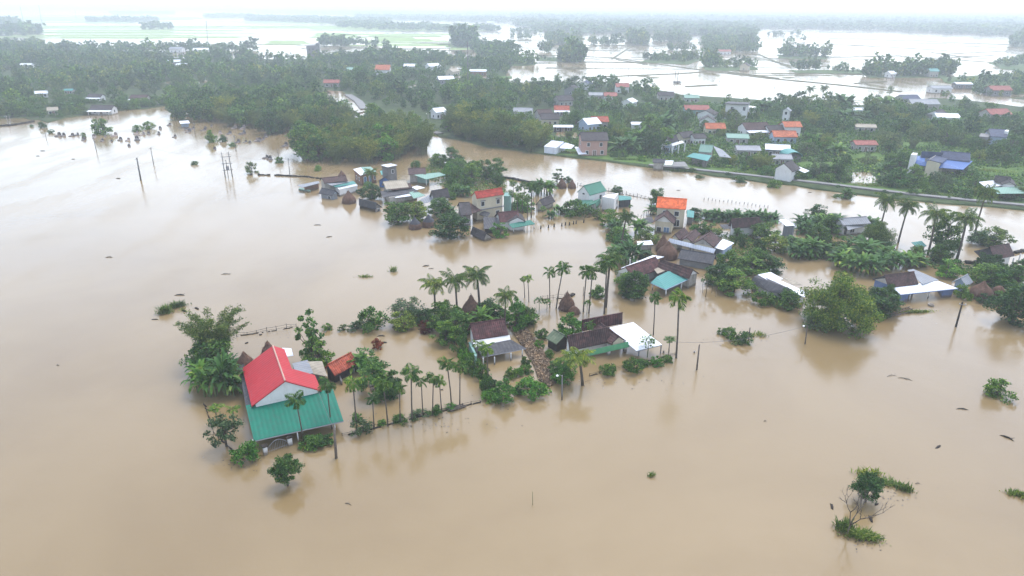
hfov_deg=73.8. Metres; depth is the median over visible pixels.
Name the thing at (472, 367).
shrub
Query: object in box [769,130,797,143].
village house
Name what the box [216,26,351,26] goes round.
rice field
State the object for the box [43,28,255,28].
rice field
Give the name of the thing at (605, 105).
banana clump
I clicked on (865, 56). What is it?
field bank
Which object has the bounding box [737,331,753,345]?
shrub
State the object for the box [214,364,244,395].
banana clump
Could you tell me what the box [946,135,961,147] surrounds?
broadleaf tree
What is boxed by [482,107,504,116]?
bamboo clump
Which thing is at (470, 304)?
haystack
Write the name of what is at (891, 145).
broadleaf tree
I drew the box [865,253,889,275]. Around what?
banana clump
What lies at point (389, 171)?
tower house
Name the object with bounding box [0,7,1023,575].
water
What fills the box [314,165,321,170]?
shrub
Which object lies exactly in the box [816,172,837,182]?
shrub
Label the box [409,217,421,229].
haystack
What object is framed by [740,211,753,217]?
banana clump
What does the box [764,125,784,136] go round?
village house
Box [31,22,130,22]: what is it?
rice field
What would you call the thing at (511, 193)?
areca palm
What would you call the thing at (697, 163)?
shrub
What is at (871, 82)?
field bank
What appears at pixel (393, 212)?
broadleaf tree
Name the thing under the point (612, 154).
shrub
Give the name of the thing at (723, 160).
shrub
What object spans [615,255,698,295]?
village house
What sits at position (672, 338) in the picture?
areca palm
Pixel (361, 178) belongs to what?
village house
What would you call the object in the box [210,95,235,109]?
bamboo clump
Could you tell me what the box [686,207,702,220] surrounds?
broadleaf tree
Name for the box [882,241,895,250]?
broadleaf tree
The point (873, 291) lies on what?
broadleaf tree
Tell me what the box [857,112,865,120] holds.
bamboo clump
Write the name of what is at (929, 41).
field bank
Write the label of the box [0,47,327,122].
woodland ground
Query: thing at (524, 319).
broadleaf tree
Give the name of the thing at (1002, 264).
broadleaf tree
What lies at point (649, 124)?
broadleaf tree
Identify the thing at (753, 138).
bamboo clump
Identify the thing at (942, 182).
broadleaf tree
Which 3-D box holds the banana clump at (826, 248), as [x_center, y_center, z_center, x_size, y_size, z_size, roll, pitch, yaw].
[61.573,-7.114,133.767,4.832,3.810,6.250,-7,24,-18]
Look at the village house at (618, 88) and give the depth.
385.08 m
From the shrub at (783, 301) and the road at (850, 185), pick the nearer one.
the shrub at (783, 301)
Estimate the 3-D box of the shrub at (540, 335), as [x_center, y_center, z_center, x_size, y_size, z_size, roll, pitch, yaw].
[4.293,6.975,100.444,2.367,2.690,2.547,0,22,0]
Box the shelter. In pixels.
[179,121,189,127]
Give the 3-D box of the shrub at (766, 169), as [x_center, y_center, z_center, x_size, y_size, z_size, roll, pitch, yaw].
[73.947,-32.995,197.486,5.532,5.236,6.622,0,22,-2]
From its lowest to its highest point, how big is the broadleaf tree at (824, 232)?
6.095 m
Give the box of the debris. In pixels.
[508,322,555,385]
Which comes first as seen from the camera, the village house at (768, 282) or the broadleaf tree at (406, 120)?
the village house at (768, 282)
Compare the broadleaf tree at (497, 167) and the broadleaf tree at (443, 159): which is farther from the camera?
the broadleaf tree at (443, 159)
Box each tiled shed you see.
[325,352,355,382]
[545,329,566,351]
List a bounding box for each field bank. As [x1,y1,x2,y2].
[80,20,255,22]
[182,24,223,24]
[259,44,459,50]
[272,22,334,22]
[357,30,500,32]
[376,31,416,31]
[420,42,450,42]
[534,54,901,91]
[537,62,626,62]
[549,68,611,68]
[592,71,707,76]
[611,47,630,58]
[687,84,716,86]
[718,70,776,77]
[758,54,790,67]
[764,75,820,75]
[771,73,823,73]
[827,55,901,57]
[829,38,1001,44]
[835,44,946,50]
[856,81,886,83]
[876,40,975,41]
[901,56,985,61]
[950,50,1019,53]
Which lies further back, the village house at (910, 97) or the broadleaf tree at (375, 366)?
the village house at (910, 97)
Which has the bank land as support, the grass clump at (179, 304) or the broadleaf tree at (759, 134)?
the broadleaf tree at (759, 134)
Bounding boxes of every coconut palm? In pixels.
[363,168,377,183]
[418,273,446,314]
[439,267,472,304]
[463,266,491,302]
[493,285,517,321]
[554,346,595,385]
[593,247,625,307]
[615,209,637,245]
[805,85,816,95]
[819,85,828,97]
[873,192,903,221]
[895,197,922,242]
[918,202,952,253]
[948,207,985,258]
[974,184,999,232]
[1015,184,1023,195]
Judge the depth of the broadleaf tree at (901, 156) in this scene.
199.83 m
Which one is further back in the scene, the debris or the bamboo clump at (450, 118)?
the bamboo clump at (450, 118)
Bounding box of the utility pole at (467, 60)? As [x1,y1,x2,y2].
[467,42,467,78]
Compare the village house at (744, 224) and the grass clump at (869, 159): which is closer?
the village house at (744, 224)
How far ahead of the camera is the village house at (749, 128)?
256.57 m
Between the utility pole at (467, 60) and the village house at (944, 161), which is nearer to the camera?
the village house at (944, 161)
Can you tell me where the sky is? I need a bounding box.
[0,0,1023,12]
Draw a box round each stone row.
[0,120,34,125]
[249,174,321,178]
[505,176,556,186]
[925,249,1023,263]
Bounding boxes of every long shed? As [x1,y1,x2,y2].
[359,198,381,211]
[677,249,716,269]
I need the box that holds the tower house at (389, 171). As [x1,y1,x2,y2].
[380,163,396,179]
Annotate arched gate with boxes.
[261,434,292,455]
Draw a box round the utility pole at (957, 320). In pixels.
[955,302,965,326]
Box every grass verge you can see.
[557,149,663,164]
[668,162,1023,202]
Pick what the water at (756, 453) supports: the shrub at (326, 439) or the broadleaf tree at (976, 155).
the shrub at (326, 439)
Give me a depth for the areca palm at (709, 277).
113.69 m
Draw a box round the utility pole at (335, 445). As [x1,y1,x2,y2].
[333,428,337,458]
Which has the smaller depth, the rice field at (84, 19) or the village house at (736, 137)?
the village house at (736, 137)
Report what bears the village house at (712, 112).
on the bank land
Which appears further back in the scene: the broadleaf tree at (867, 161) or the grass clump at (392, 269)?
the broadleaf tree at (867, 161)
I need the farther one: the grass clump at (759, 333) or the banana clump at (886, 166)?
the banana clump at (886, 166)
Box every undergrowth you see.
[412,163,1021,389]
[551,99,1023,199]
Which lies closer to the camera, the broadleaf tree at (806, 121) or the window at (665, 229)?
the window at (665, 229)
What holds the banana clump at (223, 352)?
in the water at (756, 453)
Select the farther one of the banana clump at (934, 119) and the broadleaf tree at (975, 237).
the banana clump at (934, 119)
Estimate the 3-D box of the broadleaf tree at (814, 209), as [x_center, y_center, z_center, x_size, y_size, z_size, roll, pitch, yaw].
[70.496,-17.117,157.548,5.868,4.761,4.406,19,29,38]
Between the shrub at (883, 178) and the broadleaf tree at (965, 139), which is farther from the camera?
the broadleaf tree at (965, 139)
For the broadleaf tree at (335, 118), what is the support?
in the water at (756, 453)
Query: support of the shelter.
in the water at (756, 453)
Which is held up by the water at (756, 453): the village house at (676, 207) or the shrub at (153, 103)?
the village house at (676, 207)
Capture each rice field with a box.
[0,15,93,15]
[9,35,195,35]
[18,17,202,18]
[21,19,191,19]
[22,20,137,20]
[24,32,222,32]
[25,38,163,38]
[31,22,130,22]
[42,27,194,27]
[43,26,129,26]
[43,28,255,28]
[44,30,244,30]
[44,31,83,31]
[45,33,255,33]
[56,34,174,34]
[63,37,233,37]
[130,29,196,29]
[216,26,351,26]
[253,27,375,27]
[256,22,329,23]
[256,28,424,28]
[266,40,304,41]
[267,42,311,43]
[309,30,489,30]
[312,33,349,34]
[344,34,448,34]
[350,45,449,45]
[356,40,449,41]
[366,35,441,36]
[367,43,450,44]
[368,42,419,42]
[372,37,414,38]
[374,29,447,29]
[378,39,430,39]
[449,47,473,49]
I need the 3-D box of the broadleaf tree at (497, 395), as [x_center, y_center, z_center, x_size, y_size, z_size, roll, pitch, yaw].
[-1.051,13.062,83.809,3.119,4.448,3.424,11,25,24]
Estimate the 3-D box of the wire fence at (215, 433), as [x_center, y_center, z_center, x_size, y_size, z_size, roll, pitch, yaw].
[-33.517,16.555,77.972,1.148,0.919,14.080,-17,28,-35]
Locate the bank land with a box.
[326,59,1023,210]
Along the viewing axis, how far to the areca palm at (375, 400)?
76.91 m
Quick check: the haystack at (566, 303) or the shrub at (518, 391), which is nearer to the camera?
the shrub at (518, 391)
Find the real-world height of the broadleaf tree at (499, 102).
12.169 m
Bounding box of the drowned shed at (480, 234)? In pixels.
[470,226,492,240]
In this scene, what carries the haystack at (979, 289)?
in the water at (756, 453)
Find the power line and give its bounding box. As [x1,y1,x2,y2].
[686,327,800,342]
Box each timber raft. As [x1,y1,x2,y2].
[447,404,466,411]
[886,306,914,316]
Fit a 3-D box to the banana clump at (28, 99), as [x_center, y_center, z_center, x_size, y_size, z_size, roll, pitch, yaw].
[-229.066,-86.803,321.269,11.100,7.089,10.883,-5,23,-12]
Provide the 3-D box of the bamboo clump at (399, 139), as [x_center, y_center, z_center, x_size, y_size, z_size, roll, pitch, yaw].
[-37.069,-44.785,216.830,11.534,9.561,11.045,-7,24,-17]
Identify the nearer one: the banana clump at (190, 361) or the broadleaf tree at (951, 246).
the banana clump at (190, 361)
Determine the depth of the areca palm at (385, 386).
76.67 m
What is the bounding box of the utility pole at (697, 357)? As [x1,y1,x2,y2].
[696,344,699,369]
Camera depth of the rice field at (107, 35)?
1085.03 m
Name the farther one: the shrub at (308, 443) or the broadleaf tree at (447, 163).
the broadleaf tree at (447, 163)
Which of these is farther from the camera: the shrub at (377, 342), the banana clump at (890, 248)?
the banana clump at (890, 248)
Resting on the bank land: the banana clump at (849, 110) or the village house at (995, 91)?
the banana clump at (849, 110)
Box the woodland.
[0,7,1023,143]
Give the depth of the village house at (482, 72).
479.81 m
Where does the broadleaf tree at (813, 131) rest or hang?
on the bank land
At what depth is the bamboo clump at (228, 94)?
300.09 m
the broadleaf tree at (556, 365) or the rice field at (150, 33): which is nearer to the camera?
the broadleaf tree at (556, 365)
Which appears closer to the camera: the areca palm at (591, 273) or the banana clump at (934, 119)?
the areca palm at (591, 273)
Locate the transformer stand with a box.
[221,152,232,176]
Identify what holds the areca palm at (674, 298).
on the water at (756, 453)
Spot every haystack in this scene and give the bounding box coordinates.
[236,351,253,366]
[260,341,271,354]
[342,190,356,204]
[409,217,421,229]
[421,214,435,227]
[460,295,477,322]
[557,178,566,188]
[558,290,574,311]
[567,179,576,188]
[567,306,579,315]
[655,235,667,250]
[656,241,677,260]
[969,281,993,300]
[992,286,1005,296]
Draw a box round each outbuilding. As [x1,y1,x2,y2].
[283,348,327,383]
[298,181,319,192]
[319,187,338,199]
[379,176,391,186]
[544,140,586,154]
[637,240,652,249]
[653,158,688,169]
[779,219,794,236]
[780,148,802,160]
[911,241,925,248]
[951,274,972,291]
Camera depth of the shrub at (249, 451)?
72.25 m
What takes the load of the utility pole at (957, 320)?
in the water at (756, 453)
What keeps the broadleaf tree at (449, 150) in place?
in the water at (756, 453)
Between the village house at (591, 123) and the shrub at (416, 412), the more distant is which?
the village house at (591, 123)
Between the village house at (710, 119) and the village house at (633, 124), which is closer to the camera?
the village house at (633, 124)
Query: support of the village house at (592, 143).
on the bank land
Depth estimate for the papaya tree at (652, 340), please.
93.88 m
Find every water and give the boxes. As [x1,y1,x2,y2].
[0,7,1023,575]
[327,90,366,112]
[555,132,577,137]
[848,171,876,185]
[962,93,1023,106]
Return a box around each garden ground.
[834,152,908,171]
[972,164,1023,178]
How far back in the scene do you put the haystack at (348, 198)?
167.53 m
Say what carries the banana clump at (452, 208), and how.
in the water at (756, 453)
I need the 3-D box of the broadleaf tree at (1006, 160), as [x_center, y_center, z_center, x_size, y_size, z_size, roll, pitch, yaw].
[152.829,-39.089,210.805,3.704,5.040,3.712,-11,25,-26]
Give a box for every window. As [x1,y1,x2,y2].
[663,227,669,232]
[674,220,679,226]
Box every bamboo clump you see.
[173,303,251,355]
[187,99,205,118]
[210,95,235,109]
[210,107,227,122]
[218,109,236,125]
[219,93,236,102]
[276,109,295,130]
[301,130,332,158]
[302,103,333,111]
[302,107,333,127]
[315,131,337,149]
[322,139,347,159]
[325,145,344,163]
[332,101,351,117]
[337,142,352,161]
[340,133,372,162]
[345,109,357,118]
[348,134,382,163]
[363,121,398,156]
[376,122,410,152]
[377,130,411,158]
[387,108,421,125]
[401,135,411,154]
[405,118,435,154]
[406,131,413,150]
[410,124,437,149]
[444,103,458,114]
[444,111,465,135]
[455,100,474,110]
[468,109,495,124]
[477,91,490,98]
[477,120,505,145]
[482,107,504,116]
[491,110,524,142]
[497,122,514,145]
[500,123,529,146]
[518,127,545,148]
[520,118,537,129]
[522,131,539,151]
[524,119,552,145]
[563,130,574,137]
[571,91,584,104]
[604,126,629,141]
[630,106,641,114]
[651,98,659,105]
[718,129,727,136]
[720,107,736,118]
[724,154,737,164]
[745,159,755,168]
[750,135,759,141]
[752,151,775,168]
[785,95,811,106]
[802,110,815,117]
[804,113,822,124]
[817,135,836,145]
[820,132,833,138]
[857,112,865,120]
[862,102,886,115]
[894,111,910,117]
[909,138,920,148]
[977,138,992,147]
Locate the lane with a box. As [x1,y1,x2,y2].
[509,327,556,386]
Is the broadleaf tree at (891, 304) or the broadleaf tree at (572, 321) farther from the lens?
the broadleaf tree at (891, 304)
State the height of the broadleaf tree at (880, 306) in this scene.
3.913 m
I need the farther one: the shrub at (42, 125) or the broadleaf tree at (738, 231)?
the shrub at (42, 125)
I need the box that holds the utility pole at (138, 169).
[136,158,141,179]
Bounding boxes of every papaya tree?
[530,313,539,320]
[534,296,546,309]
[639,334,654,357]
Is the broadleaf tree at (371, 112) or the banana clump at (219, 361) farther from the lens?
the broadleaf tree at (371, 112)
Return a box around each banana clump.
[14,96,32,103]
[180,358,213,393]
[184,354,213,372]
[188,363,225,397]
[204,352,241,395]
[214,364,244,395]
[221,347,239,370]
[346,351,372,373]
[444,205,457,212]
[455,185,473,196]
[469,305,499,321]
[532,178,552,194]
[541,180,559,195]
[543,210,557,218]
[552,204,565,214]
[596,100,612,109]
[601,243,628,254]
[602,219,623,228]
[607,133,643,150]
[614,238,650,264]
[623,103,635,110]
[626,218,650,234]
[631,125,648,141]
[642,204,656,214]
[651,110,676,131]
[699,208,716,219]
[703,208,730,222]
[716,209,740,222]
[726,208,746,222]
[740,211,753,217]
[741,208,765,218]
[756,101,774,110]
[756,208,775,222]
[761,210,784,223]
[779,234,800,247]
[783,240,809,259]
[789,235,808,242]
[790,213,815,227]
[793,238,810,256]
[795,219,817,234]
[797,214,822,224]
[797,235,824,257]
[806,239,828,256]
[812,212,829,221]
[817,213,835,230]
[817,242,835,257]
[824,92,861,108]
[824,142,855,155]
[827,213,845,217]
[827,249,849,267]
[829,110,863,123]
[830,108,865,123]
[831,244,854,257]
[838,244,860,255]
[839,249,867,272]
[845,234,884,254]
[845,235,862,246]
[849,251,876,275]
[855,246,883,256]
[857,214,877,224]
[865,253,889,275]
[873,250,896,270]
[874,96,908,103]
[875,160,894,171]
[877,244,901,255]
[883,251,910,269]
[898,250,925,267]
[906,251,931,266]
[924,116,947,125]
[950,165,973,173]
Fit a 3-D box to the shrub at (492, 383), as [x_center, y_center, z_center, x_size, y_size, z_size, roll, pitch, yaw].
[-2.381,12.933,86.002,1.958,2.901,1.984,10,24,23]
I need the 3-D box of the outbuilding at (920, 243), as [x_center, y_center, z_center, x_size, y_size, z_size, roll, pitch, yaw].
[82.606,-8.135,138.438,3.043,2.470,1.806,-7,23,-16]
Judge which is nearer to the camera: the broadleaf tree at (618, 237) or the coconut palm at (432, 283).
the coconut palm at (432, 283)
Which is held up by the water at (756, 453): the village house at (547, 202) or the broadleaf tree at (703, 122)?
the village house at (547, 202)
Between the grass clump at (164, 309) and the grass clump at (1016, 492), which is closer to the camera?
the grass clump at (1016, 492)
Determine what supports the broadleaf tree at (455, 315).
on the water at (756, 453)
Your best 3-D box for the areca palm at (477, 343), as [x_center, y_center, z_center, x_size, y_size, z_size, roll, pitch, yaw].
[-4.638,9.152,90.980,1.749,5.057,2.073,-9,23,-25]
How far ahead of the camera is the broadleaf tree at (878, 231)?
138.28 m
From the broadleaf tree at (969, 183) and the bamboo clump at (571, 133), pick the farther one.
the bamboo clump at (571, 133)
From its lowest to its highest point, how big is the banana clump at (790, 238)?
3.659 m
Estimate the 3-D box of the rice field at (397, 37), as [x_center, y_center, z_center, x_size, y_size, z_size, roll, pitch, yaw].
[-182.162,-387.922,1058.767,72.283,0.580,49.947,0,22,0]
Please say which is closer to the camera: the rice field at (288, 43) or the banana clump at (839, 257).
the banana clump at (839, 257)
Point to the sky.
(733, 5)
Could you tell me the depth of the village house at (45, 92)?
353.97 m
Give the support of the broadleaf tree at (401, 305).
on the water at (756, 453)
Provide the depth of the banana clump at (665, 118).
260.44 m
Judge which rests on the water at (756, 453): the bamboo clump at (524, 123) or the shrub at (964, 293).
the shrub at (964, 293)
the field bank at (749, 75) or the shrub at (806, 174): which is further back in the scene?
the field bank at (749, 75)
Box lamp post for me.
[556,375,562,399]
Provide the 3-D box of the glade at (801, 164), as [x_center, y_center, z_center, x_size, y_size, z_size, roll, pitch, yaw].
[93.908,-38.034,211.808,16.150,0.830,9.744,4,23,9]
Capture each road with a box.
[344,94,366,108]
[649,164,1023,204]
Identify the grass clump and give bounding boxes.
[154,303,175,313]
[167,300,191,308]
[358,274,373,277]
[387,266,396,271]
[614,157,652,161]
[666,167,693,172]
[706,170,773,173]
[752,330,769,336]
[824,180,916,187]
[832,516,857,536]
[833,525,891,545]
[851,157,884,162]
[851,465,886,478]
[879,475,913,492]
[894,309,938,313]
[896,481,916,492]
[899,190,990,197]
[975,168,1018,173]
[999,488,1023,499]
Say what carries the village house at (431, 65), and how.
on the bank land
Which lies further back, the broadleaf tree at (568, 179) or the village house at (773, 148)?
the village house at (773, 148)
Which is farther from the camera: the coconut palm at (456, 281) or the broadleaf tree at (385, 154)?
the broadleaf tree at (385, 154)
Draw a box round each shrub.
[20,103,46,114]
[26,107,40,116]
[38,121,46,127]
[69,107,80,114]
[90,118,113,135]
[114,101,130,110]
[127,100,140,109]
[132,125,143,131]
[133,97,144,105]
[142,121,155,129]
[147,99,156,106]
[204,130,218,142]
[219,135,227,141]
[228,439,259,467]
[244,162,259,172]
[274,156,282,162]
[297,433,322,451]
[310,433,333,447]
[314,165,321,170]
[321,323,331,330]
[337,324,348,331]
[348,320,365,331]
[349,418,375,436]
[352,412,362,420]
[356,188,365,193]
[356,306,391,333]
[363,181,373,187]
[371,338,383,349]
[377,418,386,425]
[391,413,408,426]
[406,308,431,323]
[409,408,429,420]
[410,160,420,166]
[418,320,433,333]
[424,404,442,415]
[427,153,447,166]
[444,402,455,411]
[447,154,464,163]
[448,181,464,195]
[448,191,455,199]
[449,334,467,354]
[452,158,466,165]
[457,348,475,367]
[458,176,471,186]
[463,355,481,376]
[473,364,489,378]
[479,374,496,390]
[480,387,502,403]
[486,379,499,393]
[503,366,517,380]
[511,197,534,212]
[512,367,523,377]
[514,386,523,394]
[515,375,551,400]
[520,363,533,374]
[521,356,530,364]
[534,328,548,339]
[534,339,544,348]
[545,349,554,359]
[562,198,595,217]
[588,284,604,298]
[598,363,616,375]
[605,225,626,242]
[609,151,617,156]
[622,357,644,373]
[637,156,646,161]
[637,358,649,367]
[649,355,665,367]
[660,354,672,363]
[690,161,701,166]
[716,328,728,334]
[718,158,733,166]
[723,326,739,341]
[730,176,746,182]
[731,339,744,345]
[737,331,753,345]
[751,290,774,306]
[757,164,774,175]
[767,179,783,188]
[769,287,800,310]
[794,170,808,179]
[798,171,812,178]
[801,309,828,333]
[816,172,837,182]
[831,187,856,198]
[839,174,853,182]
[876,173,896,186]
[900,175,918,187]
[908,189,920,193]
[921,185,938,194]
[937,183,959,193]
[953,188,973,198]
[953,283,973,301]
[975,293,1000,305]
[982,378,1018,404]
[992,290,1003,304]
[995,194,1016,200]
[1012,196,1022,201]
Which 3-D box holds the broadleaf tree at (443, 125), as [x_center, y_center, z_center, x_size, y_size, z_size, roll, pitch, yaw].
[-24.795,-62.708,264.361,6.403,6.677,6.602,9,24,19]
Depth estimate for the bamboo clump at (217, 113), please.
281.99 m
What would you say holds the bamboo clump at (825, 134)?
on the bank land
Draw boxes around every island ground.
[512,62,536,65]
[536,57,581,61]
[641,57,699,64]
[703,66,757,70]
[777,54,828,58]
[789,70,861,73]
[865,74,946,77]
[940,73,1023,93]
[989,57,1023,70]
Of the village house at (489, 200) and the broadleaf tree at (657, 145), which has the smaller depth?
the village house at (489, 200)
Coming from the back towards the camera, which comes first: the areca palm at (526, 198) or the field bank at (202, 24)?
the field bank at (202, 24)
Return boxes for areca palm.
[207,403,224,419]
[224,405,240,421]
[284,389,306,440]
[318,376,336,428]
[343,375,363,424]
[356,368,370,377]
[365,391,378,428]
[372,376,392,425]
[393,380,406,421]
[399,363,422,419]
[416,376,428,414]
[426,372,439,415]
[434,374,446,410]
[437,356,455,404]
[451,361,466,403]
[472,340,483,366]
[478,341,494,375]
[508,190,513,202]
[509,179,516,202]
[513,192,521,209]
[514,184,522,209]
[519,192,525,214]
[520,181,526,191]
[522,274,533,301]
[523,194,532,219]
[524,183,535,217]
[526,181,539,192]
[543,266,555,306]
[554,261,572,307]
[578,266,595,311]
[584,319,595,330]
[585,265,600,313]
[595,254,617,313]
[649,291,662,335]
[663,336,675,352]
[668,287,691,357]
[704,273,712,296]
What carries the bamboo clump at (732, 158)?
on the bank land
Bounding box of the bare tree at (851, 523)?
[839,486,894,534]
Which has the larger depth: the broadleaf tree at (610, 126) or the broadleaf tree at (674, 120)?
the broadleaf tree at (674, 120)
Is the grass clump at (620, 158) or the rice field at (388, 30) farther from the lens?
the rice field at (388, 30)
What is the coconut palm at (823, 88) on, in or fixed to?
on the bank land
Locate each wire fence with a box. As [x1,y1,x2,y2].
[203,403,243,459]
[236,324,291,336]
[342,401,480,434]
[577,183,650,199]
[589,353,672,375]
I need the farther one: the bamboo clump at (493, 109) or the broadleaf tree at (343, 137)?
the bamboo clump at (493, 109)
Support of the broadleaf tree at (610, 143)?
on the bank land
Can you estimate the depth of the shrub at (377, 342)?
96.53 m
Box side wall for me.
[468,342,476,366]
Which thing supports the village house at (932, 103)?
on the bank land
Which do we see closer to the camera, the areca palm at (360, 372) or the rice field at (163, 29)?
the areca palm at (360, 372)
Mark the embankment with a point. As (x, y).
(855, 187)
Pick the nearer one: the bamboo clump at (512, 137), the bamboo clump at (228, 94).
the bamboo clump at (512, 137)
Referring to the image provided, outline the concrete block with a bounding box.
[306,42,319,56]
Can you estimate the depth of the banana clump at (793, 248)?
132.14 m
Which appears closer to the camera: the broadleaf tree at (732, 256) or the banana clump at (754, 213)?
the broadleaf tree at (732, 256)
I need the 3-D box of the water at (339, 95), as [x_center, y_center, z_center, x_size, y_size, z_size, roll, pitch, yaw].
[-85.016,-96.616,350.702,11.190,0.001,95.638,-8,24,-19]
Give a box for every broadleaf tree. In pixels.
[179,334,232,366]
[203,412,244,447]
[254,110,279,133]
[262,106,282,126]
[267,453,304,485]
[270,117,286,133]
[285,119,311,149]
[287,123,317,158]
[292,139,317,159]
[293,308,324,355]
[301,110,322,126]
[301,337,334,367]
[306,133,332,160]
[326,116,343,133]
[340,136,351,157]
[353,357,401,401]
[354,347,378,368]
[358,109,378,122]
[359,183,381,199]
[361,130,380,156]
[365,102,385,115]
[372,123,398,161]
[375,108,384,117]
[378,375,402,399]
[383,201,414,224]
[386,295,425,324]
[387,309,416,331]
[400,201,428,221]
[403,117,414,123]
[406,122,418,146]
[426,196,451,215]
[426,299,461,329]
[428,211,470,239]
[428,319,461,346]
[437,306,474,338]
[438,154,447,166]
[440,119,451,131]
[441,165,450,179]
[442,147,458,159]
[443,161,457,171]
[447,166,466,185]
[458,161,466,170]
[463,162,482,182]
[466,99,489,134]
[469,117,482,139]
[474,161,482,173]
[474,303,508,322]
[476,298,502,318]
[477,159,494,179]
[487,157,507,172]
[489,99,513,114]
[491,172,502,186]
[491,222,508,237]
[491,378,517,403]
[503,125,524,146]
[506,296,533,332]
[513,111,535,122]
[517,304,537,324]
[538,125,553,145]
[547,357,577,375]
[550,364,574,384]
[552,169,563,182]
[557,312,581,336]
[561,113,570,122]
[564,176,571,182]
[567,109,583,124]
[591,209,601,218]
[599,208,618,227]
[604,124,612,133]
[607,129,618,141]
[608,136,616,148]
[611,185,622,192]
[613,232,633,245]
[613,271,634,293]
[619,270,650,299]
[621,126,635,135]
[624,112,641,127]
[627,140,638,153]
[632,132,641,143]
[632,227,661,246]
[634,249,653,260]
[635,110,651,120]
[638,128,649,143]
[639,129,660,147]
[640,113,664,131]
[640,142,656,153]
[642,128,667,148]
[644,133,662,154]
[648,187,664,205]
[654,127,674,152]
[667,113,679,128]
[677,112,691,125]
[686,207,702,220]
[689,219,707,233]
[697,120,708,131]
[697,223,723,234]
[700,131,710,139]
[702,262,733,286]
[716,248,749,275]
[716,267,759,296]
[716,268,735,288]
[725,110,746,131]
[731,227,743,240]
[737,233,750,247]
[739,152,750,164]
[739,255,772,275]
[744,247,767,267]
[749,221,781,243]
[752,239,765,253]
[752,252,787,274]
[756,131,764,139]
[760,232,788,253]
[795,132,821,153]
[797,141,817,156]
[797,269,885,339]
[800,118,812,132]
[802,128,820,143]
[803,204,827,217]
[804,159,831,175]
[805,222,832,240]
[819,128,837,141]
[820,137,834,151]
[820,215,845,233]
[821,237,834,247]
[828,159,844,178]
[831,235,848,248]
[840,154,851,165]
[848,471,885,502]
[857,152,878,163]
[857,296,884,317]
[860,219,898,247]
[861,130,869,136]
[865,286,889,306]
[868,287,904,317]
[879,132,902,147]
[881,140,896,152]
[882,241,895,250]
[884,157,898,167]
[884,166,912,187]
[884,284,897,296]
[888,150,910,172]
[904,163,926,180]
[909,244,926,256]
[910,171,925,183]
[922,211,963,252]
[925,243,949,262]
[932,171,949,182]
[935,173,956,187]
[935,258,967,278]
[937,123,961,144]
[937,239,956,257]
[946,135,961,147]
[959,134,972,146]
[965,136,981,150]
[965,167,980,178]
[966,229,1000,245]
[967,175,982,188]
[969,143,982,153]
[969,262,1006,286]
[971,149,987,162]
[971,251,996,271]
[977,226,1017,247]
[982,283,1023,327]
[985,142,1006,160]
[985,261,1007,281]
[985,265,1018,288]
[992,254,1004,263]
[995,138,1009,151]
[1000,133,1023,154]
[1001,153,1012,165]
[1004,278,1023,304]
[1005,264,1023,283]
[1009,258,1023,274]
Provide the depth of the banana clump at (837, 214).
160.00 m
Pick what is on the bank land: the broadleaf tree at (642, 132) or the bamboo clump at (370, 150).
the broadleaf tree at (642, 132)
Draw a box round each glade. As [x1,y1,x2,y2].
[798,161,837,166]
[903,141,938,146]
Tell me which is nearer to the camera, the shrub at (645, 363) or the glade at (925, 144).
the shrub at (645, 363)
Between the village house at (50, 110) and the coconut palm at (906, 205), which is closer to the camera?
the coconut palm at (906, 205)
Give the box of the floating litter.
[117,143,988,551]
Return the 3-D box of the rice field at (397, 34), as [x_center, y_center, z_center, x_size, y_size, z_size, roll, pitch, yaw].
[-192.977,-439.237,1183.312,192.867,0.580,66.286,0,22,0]
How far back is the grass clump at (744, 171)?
199.92 m
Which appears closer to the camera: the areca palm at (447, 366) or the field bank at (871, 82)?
the areca palm at (447, 366)
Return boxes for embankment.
[648,165,1023,206]
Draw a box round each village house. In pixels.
[19,63,34,67]
[34,90,47,97]
[46,107,58,115]
[64,89,74,94]
[85,94,105,101]
[87,105,117,114]
[128,95,150,99]
[167,60,180,64]
[169,47,184,52]
[192,48,208,51]
[239,345,343,441]
[320,175,357,196]
[323,79,340,86]
[353,167,376,184]
[375,65,391,71]
[380,179,424,204]
[403,64,416,69]
[408,168,444,185]
[420,188,449,208]
[425,63,440,69]
[429,107,445,118]
[436,76,454,83]
[445,68,459,75]
[457,202,489,225]
[467,318,525,364]
[469,69,486,75]
[471,187,510,220]
[483,210,534,232]
[513,107,533,116]
[534,109,552,120]
[537,195,554,211]
[540,113,559,124]
[553,95,573,105]
[553,125,572,131]
[554,105,569,115]
[564,85,580,94]
[564,312,661,358]
[577,117,601,130]
[577,181,631,214]
[578,80,592,89]
[578,132,608,155]
[588,92,603,99]
[591,116,608,126]
[603,92,616,100]
[614,83,629,92]
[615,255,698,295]
[622,97,637,106]
[630,122,641,129]
[638,210,676,233]
[656,92,674,100]
[656,197,693,228]
[660,134,685,154]
[668,227,733,255]
[675,131,693,143]
[682,95,699,102]
[682,105,709,115]
[687,144,730,166]
[689,133,706,144]
[697,108,717,118]
[699,115,715,125]
[702,123,725,134]
[717,49,731,54]
[719,217,759,235]
[724,101,755,120]
[725,133,749,144]
[733,145,761,156]
[737,122,768,135]
[740,62,750,70]
[752,272,804,303]
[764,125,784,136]
[764,143,790,154]
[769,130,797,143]
[769,154,792,165]
[774,160,808,181]
[778,121,802,136]
[782,107,791,120]
[833,216,870,235]
[850,140,878,151]
[851,107,864,111]
[853,123,876,132]
[873,269,957,301]
[884,71,896,77]
[894,95,920,100]
[904,99,940,109]
[907,151,972,176]
[925,68,939,76]
[926,86,952,93]
[926,109,946,118]
[931,113,960,119]
[951,82,972,88]
[974,243,1020,265]
[978,108,1012,118]
[979,128,1008,147]
[979,175,1023,197]
[983,85,1012,95]
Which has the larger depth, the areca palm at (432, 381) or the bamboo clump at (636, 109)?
the bamboo clump at (636, 109)
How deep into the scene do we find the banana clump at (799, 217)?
152.06 m

